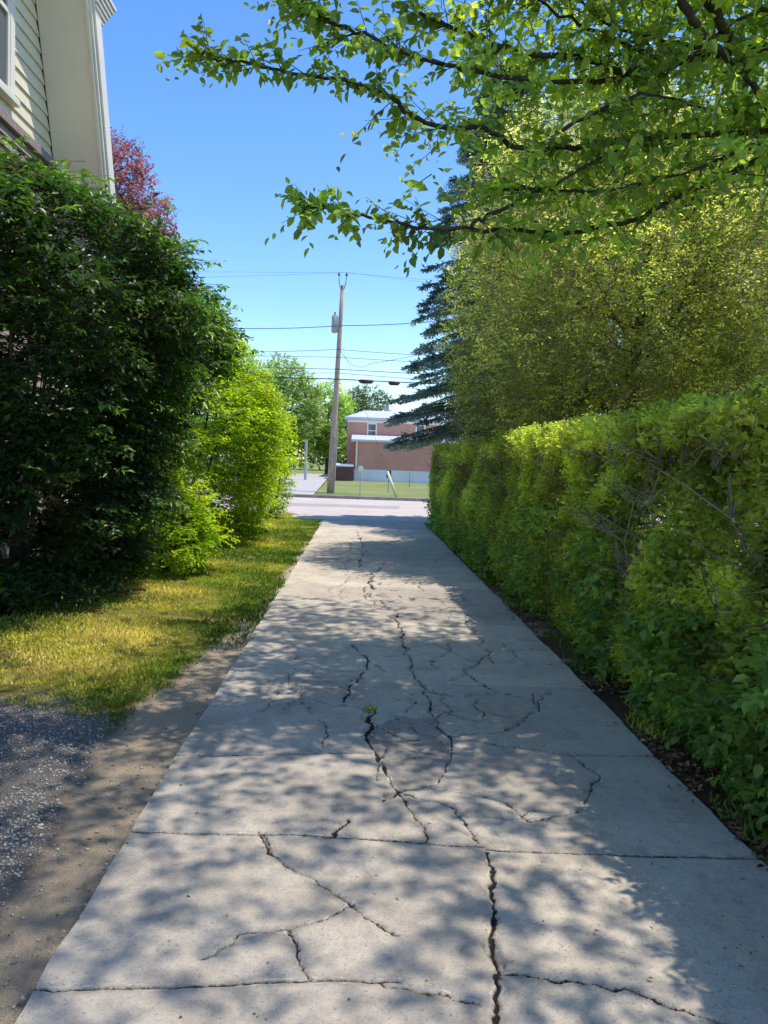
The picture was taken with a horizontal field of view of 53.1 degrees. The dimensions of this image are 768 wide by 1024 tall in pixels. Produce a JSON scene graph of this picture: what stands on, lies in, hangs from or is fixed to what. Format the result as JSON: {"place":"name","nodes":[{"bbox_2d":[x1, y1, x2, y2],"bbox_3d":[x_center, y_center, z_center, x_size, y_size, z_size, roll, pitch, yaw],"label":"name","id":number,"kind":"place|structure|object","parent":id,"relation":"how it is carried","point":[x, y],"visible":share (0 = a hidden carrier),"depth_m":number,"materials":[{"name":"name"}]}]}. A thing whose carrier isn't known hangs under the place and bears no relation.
{"place":"outdoors","nodes":[
{"label":"outdoors","id":0,"kind":"place"},
{"bbox_2d":[0,0,115,558],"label":"house","id":1,"kind":"structure","parent":0,"point":[53,98],"depth_m":11.58,"materials":[{"name":"beige paint"}]},
{"bbox_2d":[0,0,19,107],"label":"window","id":2,"kind":"structure","parent":1,"relation":"in","point":[7,7],"depth_m":10.43,"materials":[{"name":"white paint"}]},
{"bbox_2d":[0,683,235,1019],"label":"gravel","id":3,"kind":"structure","parent":0,"point":[32,835],"depth_m":3.84,"materials":[{"name":"grey gravel"}]},
{"bbox_2d":[0,516,321,732],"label":"grass","id":4,"kind":"structure","parent":0,"point":[205,587],"depth_m":6.77,"materials":[{"name":"green plant"}]},
{"bbox_2d":[183,456,324,473],"bbox_3d":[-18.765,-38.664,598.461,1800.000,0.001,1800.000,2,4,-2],"label":"ground","id":5,"kind":"structure","parent":0,"point":[315,470],"depth_m":124.00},
{"bbox_2d":[160,435,346,470],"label":"woods","id":6,"kind":"object","parent":5,"relation":"on","point":[343,460],"depth_m":116.07,"materials":[{"name":"green plant"}]},
{"bbox_2d":[339,382,394,431],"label":"tree","id":7,"kind":"object","parent":5,"relation":"on","point":[363,396],"visible":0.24,"depth_m":82.47,"materials":[{"name":"green plant"}]},
{"bbox_2d":[266,472,327,494],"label":"side lane","id":8,"kind":"structure","parent":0,"point":[312,483],"depth_m":44.76,"materials":[{"name":"concrete"}]},
{"bbox_2d":[304,439,307,479],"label":"sign post","id":9,"kind":"object","parent":8,"relation":"on","point":[305,460],"visible":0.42,"depth_m":49.69,"materials":[{"name":"grey metal"}]},
{"bbox_2d":[67,469,665,497],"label":"verge lawn","id":10,"kind":"structure","parent":0,"point":[378,489],"depth_m":41.86,"materials":[{"name":"green plant"}]},
{"bbox_2d":[184,373,261,464],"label":"tree","id":11,"kind":"object","parent":10,"relation":"on","point":[218,453],"visible":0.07,"depth_m":60.35,"materials":[{"name":"green plant"}]},
{"bbox_2d":[256,352,328,459],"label":"tree","id":12,"kind":"object","parent":10,"relation":"on","point":[300,412],"visible":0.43,"depth_m":64.30,"materials":[{"name":"green plant"}]},
{"bbox_2d":[300,374,359,473],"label":"tree","id":13,"kind":"object","parent":10,"relation":"on","point":[322,448],"visible":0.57,"depth_m":68.42,"materials":[{"name":"green plant"}]},
{"bbox_2d":[327,272,347,492],"bbox_3d":[-2.109,-5.682,34.625,0.677,10.005,0.356,2,4,-2],"label":"utility pole","id":14,"kind":"object","parent":10,"relation":"on","point":[336,321],"visible":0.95,"depth_m":34.59,"materials":[{"name":"brown wood"}]},
{"bbox_2d":[188,272,426,282],"bbox_3d":[-1.814,-10.173,34.232,86.001,0.985,0.009,2,4,-2],"label":"utility wire","id":15,"kind":"object","parent":14,"relation":"attached to","point":[320,273],"visible":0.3,"depth_m":34.17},
{"bbox_2d":[232,321,435,328],"bbox_3d":[-1.629,-10.287,32.950,42.283,4.792,2.453,2,4,5],"label":"utility wire","id":16,"kind":"object","parent":14,"relation":"attached to","point":[331,326],"visible":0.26,"depth_m":34.20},
{"bbox_2d":[279,356,408,361],"bbox_3d":[-1.931,-6.792,34.416,86.000,0.271,0.020,2,4,-2],"label":"utility wire","id":17,"kind":"object","parent":14,"relation":"attached to","point":[336,357],"visible":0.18,"depth_m":34.40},
{"bbox_2d":[254,376,435,383],"bbox_3d":[-1.962,-5.889,34.465,86.000,0.166,0.043,2,4,-2],"label":"utility wire","id":18,"kind":"object","parent":14,"relation":"attached to","point":[335,379],"visible":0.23,"depth_m":34.44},
{"bbox_2d":[359,379,373,383],"bbox_3d":[-0.803,-5.851,34.506,0.680,0.181,0.190,2,4,-2],"label":"splice case","id":19,"kind":"object","parent":18,"relation":"attached to","point":[363,381],"visible":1,"depth_m":34.43,"materials":[{"name":"black plastic"}]},
{"bbox_2d":[388,381,399,385],"bbox_3d":[0.454,-5.780,34.550,0.520,0.181,0.190,2,4,-2],"label":"splice case","id":20,"kind":"object","parent":18,"relation":"attached to","point":[396,383],"visible":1,"depth_m":34.48,"materials":[{"name":"black plastic"}]},
{"bbox_2d":[270,349,431,355],"bbox_3d":[-3.852,-8.132,33.830,54.034,2.554,1.032,2,4,0],"label":"utility wire","id":21,"kind":"object","parent":14,"relation":"attached to","point":[338,349],"visible":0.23,"depth_m":34.32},
{"bbox_2d":[264,367,448,375],"bbox_3d":[-1.948,-6.288,34.439,86.001,0.230,0.029,2,4,-2],"label":"utility wire","id":22,"kind":"object","parent":14,"relation":"attached to","point":[342,369],"visible":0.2,"depth_m":34.42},
{"bbox_2d":[340,341,397,496],"bbox_3d":[-0.703,-4.192,34.033,3.098,7.004,0.120,4,4,23],"label":"guy wire","id":23,"kind":"object","parent":14,"relation":"attached to","point":[391,483],"visible":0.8,"depth_m":33.71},
{"bbox_2d":[339,348,423,366],"bbox_3d":[3.200,-7.614,32.273,11.222,2.886,0.411,4,4,24],"label":"utility wire","id":24,"kind":"object","parent":14,"relation":"attached to","point":[376,362],"visible":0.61,"depth_m":34.05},
{"bbox_2d":[340,373,432,380],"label":"utility wire","id":25,"kind":"object","parent":14,"relation":"attached to","point":[379,376],"visible":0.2,"depth_m":34.48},
{"bbox_2d":[335,463,353,480],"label":"shed","id":26,"kind":"structure","parent":10,"relation":"on","point":[344,471],"depth_m":53.48,"materials":[{"name":"wood"}]},
{"bbox_2d":[358,466,363,494],"bbox_3d":[-1.049,-1.334,34.153,0.260,1.460,0.082,2,4,-2],"label":"sign post","id":27,"kind":"object","parent":10,"relation":"on","point":[360,468],"visible":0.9,"depth_m":34.08,"materials":[{"name":"grey metal"}]},
{"bbox_2d":[386,470,390,492],"bbox_3d":[0.226,-1.440,38.015,0.240,1.250,0.200,2,4,-2],"label":"marker post","id":28,"kind":"object","parent":10,"relation":"on","point":[388,479],"visible":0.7,"depth_m":37.91,"materials":[{"name":"grey metal"}]},
{"bbox_2d":[345,405,471,482],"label":"brick building","id":29,"kind":"structure","parent":10,"relation":"on","point":[363,448],"depth_m":54.59,"materials":[{"name":"brick"}]},
{"bbox_2d":[367,423,376,434],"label":"window","id":30,"kind":"structure","parent":29,"relation":"in","point":[374,425],"depth_m":57.68,"materials":[{"name":"white glass"}]},
{"bbox_2d":[415,425,425,435],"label":"window","id":31,"kind":"structure","parent":29,"relation":"in","point":[420,427],"depth_m":57.81,"materials":[{"name":"white glass"}]},
{"bbox_2d":[0,510,767,1023],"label":"yard ground","id":32,"kind":"structure","parent":0,"point":[198,684],"depth_m":3.99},
{"bbox_2d":[0,553,233,730],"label":"fallen leaves","id":33,"kind":"object","parent":32,"relation":"on","point":[23,611],"visible":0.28,"depth_m":7.04,"materials":[{"name":"brown plant"}]},
{"bbox_2d":[65,124,182,412],"bbox_3d":[-6.111,-3.840,16.322,3.832,8.490,3.738,2,4,-2],"label":"tree","id":34,"kind":"object","parent":32,"relation":"on","point":[137,171],"visible":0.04,"depth_m":15.88,"materials":[{"name":"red plant"}]},
{"bbox_2d":[0,132,265,611],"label":"shrub","id":35,"kind":"object","parent":32,"relation":"on","point":[166,330],"visible":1,"depth_m":7.23,"materials":[{"name":"green plant"}]},
{"bbox_2d":[118,465,240,580],"bbox_3d":[-2.912,0.069,10.118,2.072,1.829,2.209,2,4,-2],"label":"shrub","id":36,"kind":"object","parent":32,"relation":"on","point":[185,555],"visible":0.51,"depth_m":9.92,"materials":[{"name":"green plant"}]},
{"bbox_2d":[57,310,315,541],"bbox_3d":[-3.937,-1.748,14.734,5.290,4.638,6.264,2,4,-2],"label":"shrub","id":37,"kind":"object","parent":32,"relation":"on","point":[268,423],"visible":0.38,"depth_m":13.63,"materials":[{"name":"green plant"}]},
{"bbox_2d":[256,459,296,517],"bbox_3d":[-3.052,-0.725,19.892,1.622,2.018,1.928,2,4,-2],"label":"shrub","id":38,"kind":"object","parent":32,"relation":"on","point":[275,508],"visible":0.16,"depth_m":19.86,"materials":[{"name":"green plant"}]},
{"bbox_2d":[153,0,767,312],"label":"broadleaf tree","id":39,"kind":"object","parent":32,"relation":"on","point":[646,75],"visible":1,"depth_m":4.59,"materials":[{"name":"green plant"}]},
{"bbox_2d":[383,55,569,490],"bbox_3d":[2.883,-5.721,20.446,5.900,12.300,6.018,4,4,30],"label":"spruce tree","id":40,"kind":"object","parent":32,"relation":"on","point":[435,409],"visible":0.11,"depth_m":20.11,"materials":[{"name":"green plant"}]},
{"bbox_2d":[421,354,767,836],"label":"hedge","id":41,"kind":"object","parent":32,"relation":"on","point":[666,629],"visible":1,"depth_m":5.02,"materials":[{"name":"green plant"}]},
{"bbox_2d":[425,522,767,845],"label":"grass","id":42,"kind":"structure","parent":32,"relation":"on","point":[749,827],"depth_m":4.77,"materials":[{"name":"green plant"}]},
{"bbox_2d":[425,524,767,869],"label":"fallen leaves","id":43,"kind":"object","parent":32,"relation":"on","point":[674,757],"visible":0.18,"depth_m":4.24,"materials":[{"name":"brown plant"}]},
{"bbox_2d":[433,34,767,551],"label":"tree","id":44,"kind":"object","parent":32,"relation":"on","point":[548,339],"visible":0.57,"depth_m":11.25,"materials":[{"name":"green plant"}]},
{"bbox_2d":[488,108,767,433],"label":"tree","id":45,"kind":"object","parent":32,"relation":"on","point":[608,311],"visible":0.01,"depth_m":15.63,"materials":[{"name":"green plant"}]},
{"bbox_2d":[700,154,767,396],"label":"tree","id":46,"kind":"object","parent":32,"relation":"on","point":[758,275],"visible":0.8,"depth_m":9.50,"materials":[{"name":"green plant"}]},
{"bbox_2d":[15,519,767,1023],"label":"driveway","id":47,"kind":"structure","parent":0,"point":[323,921],"depth_m":3.16,"materials":[{"name":"concrete"}]},
{"bbox_2d":[364,704,377,712],"bbox_3d":[-0.082,1.250,4.929,0.105,0.051,0.103,4,4,28],"label":"weed","id":48,"kind":"object","parent":47,"relation":"on","point":[371,709],"visible":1,"depth_m":4.92,"materials":[{"name":"green plant"}]},
{"bbox_2d":[126,542,763,1023],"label":"plant debris","id":49,"kind":"object","parent":47,"relation":"on","point":[486,768],"visible":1,"depth_m":3.17,"materials":[{"name":"brown plant"}]},
{"bbox_2d":[64,490,758,525],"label":"road","id":50,"kind":"structure","parent":0,"point":[411,509],"depth_m":25.98,"materials":[{"name":"grey asphalt"}]},
{"bbox_2d":[209,500,399,508],"bbox_3d":[-3.429,-0.281,27.048,8.102,0.002,1.602,2,4,-3],"label":"road patch","id":51,"kind":"object","parent":50,"relation":"on","point":[342,505],"visible":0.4,"depth_m":27.11,"materials":[{"name":"grey asphalt"}]},
{"bbox_2d":[197,491,744,510],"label":"kerb","id":52,"kind":"structure","parent":50,"relation":"on","point":[355,497],"depth_m":31.92,"materials":[{"name":"concrete"}]},
{"bbox_2d":[66,0,767,459],"label":"sky","id":53,"kind":"structure","parent":0,"point":[223,156],"materials":[{"name":"blue"}]},
{"bbox_2d":[287,513,739,532],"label":"sidewalk","id":54,"kind":"structure","parent":0,"point":[362,517],"depth_m":21.49,"materials":[{"name":"concrete"}]}
]}

